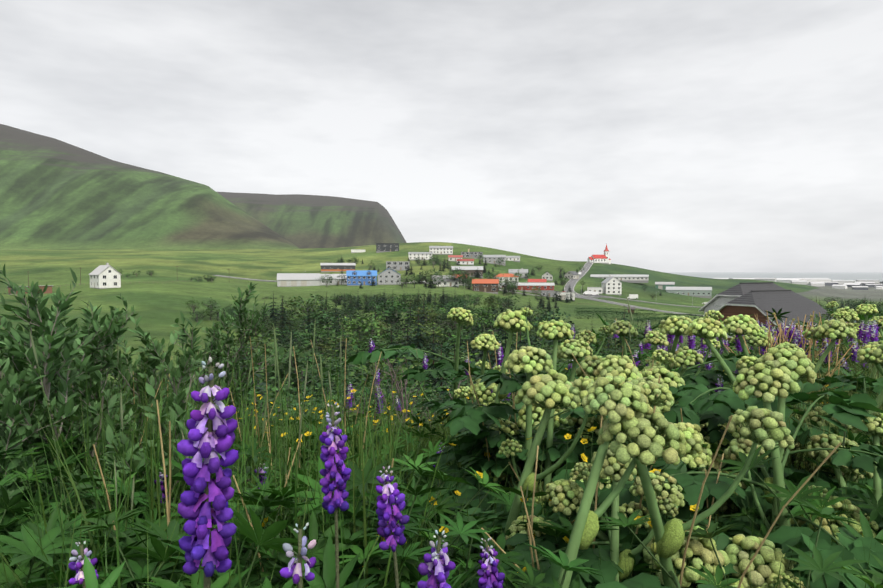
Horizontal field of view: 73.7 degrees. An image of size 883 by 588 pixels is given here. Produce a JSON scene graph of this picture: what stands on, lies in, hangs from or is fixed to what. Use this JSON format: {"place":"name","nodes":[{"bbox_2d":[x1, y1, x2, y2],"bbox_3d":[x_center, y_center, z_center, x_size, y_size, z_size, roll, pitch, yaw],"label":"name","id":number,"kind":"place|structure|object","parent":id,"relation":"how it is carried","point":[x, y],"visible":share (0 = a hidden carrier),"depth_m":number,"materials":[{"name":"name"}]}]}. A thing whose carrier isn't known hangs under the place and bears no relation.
{"place":"outdoors","nodes":[
{"label":"outdoors","id":0,"kind":"place"},
{"bbox_2d":[212,275,552,296],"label":"road","id":1,"kind":"structure","parent":0,"point":[377,282],"depth_m":366.29,"materials":[{"name":"grey asphalt"}]},
{"bbox_2d":[0,124,882,568],"bbox_3d":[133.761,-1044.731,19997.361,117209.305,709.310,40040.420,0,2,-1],"label":"terrain","id":2,"kind":"structure","parent":0,"point":[66,206],"depth_m":698.51,"materials":[{"name":"green plant"}]},
{"bbox_2d":[7,286,29,294],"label":"shed","id":3,"kind":"structure","parent":2,"relation":"on","point":[9,288],"depth_m":224.28,"materials":[{"name":"paint"}]},
{"bbox_2d":[38,285,52,293],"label":"shed","id":4,"kind":"structure","parent":2,"relation":"on","point":[49,289],"depth_m":223.71,"materials":[{"name":"paint"}]},
{"bbox_2d":[0,316,179,438],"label":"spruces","id":5,"kind":"object","parent":2,"relation":"on","point":[163,396],"depth_m":10.20,"materials":[{"name":"green plant"}]},
{"bbox_2d":[89,263,121,288],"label":"house","id":6,"kind":"structure","parent":2,"relation":"on","point":[107,275],"depth_m":238.08,"materials":[{"name":"paint"}]},
{"bbox_2d":[0,264,288,559],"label":"willow bushes","id":7,"kind":"object","parent":2,"relation":"on","point":[56,352],"visible":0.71,"depth_m":2.10,"materials":[{"name":"green plant"}]},
{"bbox_2d":[277,273,319,286],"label":"building","id":8,"kind":"structure","parent":2,"relation":"on","point":[295,279],"depth_m":335.95,"materials":[{"name":"paint"}]},
{"bbox_2d":[319,274,346,285],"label":"grey annex","id":9,"kind":"object","parent":2,"relation":"on","point":[333,281],"visible":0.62,"depth_m":339.43,"materials":[{"name":"paint"}]},
{"bbox_2d":[320,263,355,271],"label":"dark barn","id":10,"kind":"structure","parent":2,"relation":"on","point":[331,267],"depth_m":425.57,"materials":[{"name":"paint"}]},
{"bbox_2d":[5,259,692,307],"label":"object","id":11,"kind":"object","parent":2,"relation":"on","point":[80,283],"visible":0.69,"depth_m":294.54,"materials":[{"name":"grey metal"}]},
{"bbox_2d":[234,287,479,418],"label":"spruce trees","id":12,"kind":"object","parent":2,"relation":"on","point":[344,304],"visible":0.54,"depth_m":171.00,"materials":[{"name":"green plant"}]},
{"bbox_2d":[351,249,364,252],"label":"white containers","id":13,"kind":"object","parent":2,"relation":"on","point":[354,251],"visible":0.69,"depth_m":619.36,"materials":[{"name":"paint"}]},
{"bbox_2d":[346,270,376,285],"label":"blue house","id":14,"kind":"structure","parent":2,"relation":"on","point":[357,277],"depth_m":328.57,"materials":[{"name":"paint"}]},
{"bbox_2d":[262,358,472,434],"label":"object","id":15,"kind":"object","parent":2,"relation":"on","point":[401,390],"depth_m":10.91,"materials":[{"name":"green plant"}]},
{"bbox_2d":[376,243,398,252],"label":"building","id":16,"kind":"structure","parent":2,"relation":"on","point":[386,247],"depth_m":594.30,"materials":[{"name":"paint"}]},
{"bbox_2d":[377,268,400,284],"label":"house","id":17,"kind":"structure","parent":2,"relation":"on","point":[388,276],"depth_m":331.58,"materials":[{"name":"paint"}]},
{"bbox_2d":[386,261,409,270],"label":"building","id":18,"kind":"structure","parent":2,"relation":"on","point":[399,265],"depth_m":426.63,"materials":[{"name":"paint"}]},
{"bbox_2d":[408,252,432,259],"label":"white house","id":19,"kind":"structure","parent":2,"relation":"on","point":[415,255],"depth_m":517.28,"materials":[{"name":"paint"}]},
{"bbox_2d":[429,246,452,254],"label":"white house","id":20,"kind":"structure","parent":2,"relation":"on","point":[443,250],"depth_m":557.47,"materials":[{"name":"paint"}]},
{"bbox_2d":[0,308,882,587],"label":"lupine flowers and leaves","id":21,"kind":"object","parent":2,"relation":"on","point":[199,541],"visible":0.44,"depth_m":1.14,"materials":[{"name":"green plant"}]},
{"bbox_2d":[0,295,882,587],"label":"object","id":22,"kind":"object","parent":2,"relation":"on","point":[360,439],"visible":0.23,"depth_m":1.62,"materials":[{"name":"green plant"}]},
{"bbox_2d":[3,254,882,446],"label":"trees and shrubs","id":23,"kind":"object","parent":2,"relation":"on","point":[420,331],"visible":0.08,"depth_m":117.14,"materials":[{"name":"green plant"}]},
{"bbox_2d":[432,275,453,282],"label":"house","id":24,"kind":"structure","parent":2,"relation":"on","point":[444,276],"depth_m":343.15,"materials":[{"name":"paint"}]},
{"bbox_2d":[436,278,459,286],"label":"house","id":25,"kind":"structure","parent":2,"relation":"on","point":[448,281],"depth_m":316.00,"materials":[{"name":"paint"}]},
{"bbox_2d":[448,255,462,261],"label":"house","id":26,"kind":"structure","parent":2,"relation":"on","point":[453,257],"depth_m":511.19,"materials":[{"name":"paint"}]},
{"bbox_2d":[457,259,473,264],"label":"house","id":27,"kind":"structure","parent":2,"relation":"on","point":[466,261],"depth_m":491.22,"materials":[{"name":"paint"}]},
{"bbox_2d":[451,266,482,277],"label":"dark house","id":28,"kind":"structure","parent":2,"relation":"on","point":[472,269],"depth_m":397.76,"materials":[{"name":"paint"}]},
{"bbox_2d":[461,249,482,258],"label":"house","id":29,"kind":"structure","parent":2,"relation":"on","point":[468,254],"depth_m":540.71,"materials":[{"name":"paint"}]},
{"bbox_2d":[472,279,498,293],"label":"house","id":30,"kind":"structure","parent":2,"relation":"on","point":[486,285],"depth_m":299.02,"materials":[{"name":"paint"}]},
{"bbox_2d":[483,255,505,265],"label":"grey house","id":31,"kind":"structure","parent":2,"relation":"on","point":[491,259],"depth_m":518.06,"materials":[{"name":"paint"}]},
{"bbox_2d":[496,274,518,282],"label":"red roof house","id":32,"kind":"structure","parent":2,"relation":"on","point":[506,276],"depth_m":398.08,"materials":[{"name":"paint"}]},
{"bbox_2d":[506,256,519,261],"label":"house","id":33,"kind":"structure","parent":2,"relation":"on","point":[513,258],"depth_m":556.57,"materials":[{"name":"paint"}]},
{"bbox_2d":[508,268,527,278],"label":"grey house","id":34,"kind":"structure","parent":2,"relation":"on","point":[522,271],"depth_m":441.84,"materials":[{"name":"paint"}]},
{"bbox_2d":[502,283,554,292],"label":"long red house","id":35,"kind":"structure","parent":2,"relation":"on","point":[542,286],"depth_m":357.26,"materials":[{"name":"paint"}]},
{"bbox_2d":[528,279,546,282],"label":"roof","id":36,"kind":"structure","parent":2,"relation":"on","point":[537,280],"depth_m":401.48,"materials":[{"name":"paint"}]},
{"bbox_2d":[542,272,552,280],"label":"house","id":37,"kind":"structure","parent":2,"relation":"on","point":[548,276],"depth_m":445.86,"materials":[{"name":"paint"}]},
{"bbox_2d":[540,291,558,296],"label":"grey house","id":38,"kind":"structure","parent":2,"relation":"on","point":[544,293],"depth_m":344.18,"materials":[{"name":"paint"}]},
{"bbox_2d":[557,292,574,299],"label":"house","id":39,"kind":"structure","parent":2,"relation":"on","point":[564,295],"depth_m":329.46,"materials":[{"name":"paint"}]},
{"bbox_2d":[564,271,578,278],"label":"house","id":40,"kind":"structure","parent":2,"relation":"on","point":[571,274],"depth_m":467.81,"materials":[{"name":"paint"}]},
{"bbox_2d":[587,287,602,293],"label":"house","id":41,"kind":"structure","parent":2,"relation":"on","point":[596,289],"depth_m":384.85,"materials":[{"name":"paint"}]},
{"bbox_2d":[583,294,611,297],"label":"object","id":42,"kind":"structure","parent":2,"relation":"on","point":[597,295],"depth_m":366.09,"materials":[{"name":"concrete"}]},
{"bbox_2d":[587,243,610,263],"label":"church","id":43,"kind":"structure","parent":2,"relation":"on","point":[604,259],"depth_m":598.96,"materials":[{"name":"paint"}]},
{"bbox_2d":[601,275,621,294],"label":"house","id":44,"kind":"structure","parent":2,"relation":"on","point":[610,284],"depth_m":386.71,"materials":[{"name":"paint"}]},
{"bbox_2d":[344,301,882,587],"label":"angelica plants","id":45,"kind":"object","parent":2,"relation":"on","point":[618,393],"visible":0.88,"depth_m":1.59,"materials":[{"name":"green plant"}]},
{"bbox_2d":[590,274,648,282],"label":"long building","id":46,"kind":"structure","parent":2,"relation":"on","point":[633,278],"depth_m":477.71,"materials":[{"name":"paint"}]},
{"bbox_2d":[627,294,637,298],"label":"white camper","id":47,"kind":"object","parent":2,"relation":"on","point":[633,296],"visible":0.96,"depth_m":361.92,"materials":[{"name":"paint"}]},
{"bbox_2d":[574,307,702,335],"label":"hedges","id":48,"kind":"object","parent":2,"relation":"on","point":[636,313],"visible":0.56,"depth_m":210.56,"materials":[{"name":"green plant"}]},
{"bbox_2d":[655,282,674,289],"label":"green barn","id":49,"kind":"structure","parent":2,"relation":"on","point":[661,285],"depth_m":468.19,"materials":[{"name":"paint"}]},
{"bbox_2d":[666,287,711,297],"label":"building","id":50,"kind":"structure","parent":2,"relation":"on","point":[703,292],"depth_m":448.50,"materials":[{"name":"paint"}]},
{"bbox_2d":[754,278,775,281],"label":"warehouse","id":51,"kind":"structure","parent":2,"relation":"on","point":[769,279],"depth_m":977.09,"materials":[{"name":"paint"}]},
{"bbox_2d":[699,282,832,339],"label":"house","id":52,"kind":"structure","parent":2,"relation":"on","point":[753,303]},
{"bbox_2d":[776,278,804,282],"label":"warehouse","id":53,"kind":"structure","parent":2,"relation":"on","point":[785,280],"depth_m":1035.24,"materials":[{"name":"paint"}]},
{"bbox_2d":[791,280,806,284],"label":"warehouse","id":54,"kind":"structure","parent":2,"relation":"on","point":[802,282],"depth_m":900.65,"materials":[{"name":"paint"}]},
{"bbox_2d":[802,278,830,283],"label":"warehouse","id":55,"kind":"structure","parent":2,"relation":"on","point":[818,280],"depth_m":1141.90,"materials":[{"name":"paint"}]},
{"bbox_2d":[808,282,824,286],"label":"warehouse","id":56,"kind":"structure","parent":2,"relation":"on","point":[820,284],"depth_m":860.70,"materials":[{"name":"paint"}]},
{"bbox_2d":[824,282,837,285],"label":"warehouse","id":57,"kind":"structure","parent":2,"relation":"on","point":[830,283],"depth_m":999.22,"materials":[{"name":"paint"}]},
{"bbox_2d":[832,285,846,288],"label":"warehouse","id":58,"kind":"structure","parent":2,"relation":"on","point":[840,286],"depth_m":841.08,"materials":[{"name":"paint"}]},
{"bbox_2d":[832,280,855,283],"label":"warehouse","id":59,"kind":"structure","parent":2,"relation":"on","point":[844,281],"depth_m":1250.09,"materials":[{"name":"paint"}]},
{"bbox_2d":[843,283,861,286],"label":"warehouse","id":60,"kind":"structure","parent":2,"relation":"on","point":[853,284],"depth_m":952.60,"materials":[{"name":"paint"}]},
{"bbox_2d":[852,286,867,289],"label":"warehouse","id":61,"kind":"structure","parent":2,"relation":"on","point":[859,287],"depth_m":832.00,"materials":[{"name":"paint"}]},
{"bbox_2d":[854,282,874,285],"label":"warehouse","id":62,"kind":"structure","parent":2,"relation":"on","point":[862,283],"depth_m":1100.66,"materials":[{"name":"paint"}]},
{"bbox_2d":[856,280,879,282],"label":"warehouse","id":63,"kind":"structure","parent":2,"relation":"on","point":[876,281],"depth_m":1449.19,"materials":[{"name":"paint"}]},
{"bbox_2d":[863,284,882,287],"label":"warehouse","id":64,"kind":"structure","parent":2,"relation":"on","point":[870,285],"depth_m":981.01,"materials":[{"name":"paint"}]},
{"bbox_2d":[0,0,882,271],"label":"sky","id":65,"kind":"structure","parent":0,"point":[671,135],"materials":[{"name":"white"}]},
{"bbox_2d":[564,262,703,316],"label":"road","id":66,"kind":"structure","parent":0,"point":[586,267],"depth_m":359.55,"materials":[{"name":"grey asphalt"}]},
{"bbox_2d":[575,296,701,307],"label":"road","id":67,"kind":"structure","parent":0,"point":[637,301],"depth_m":352.89,"materials":[{"name":"grey asphalt"}]},
{"bbox_2d":[665,272,882,281],"bbox_3d":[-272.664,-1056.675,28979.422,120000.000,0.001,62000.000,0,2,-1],"label":"sea water","id":68,"kind":"structure","parent":0,"point":[854,275],"depth_m":4949.38,"materials":[{"name":"grey liquid"}]}
]}

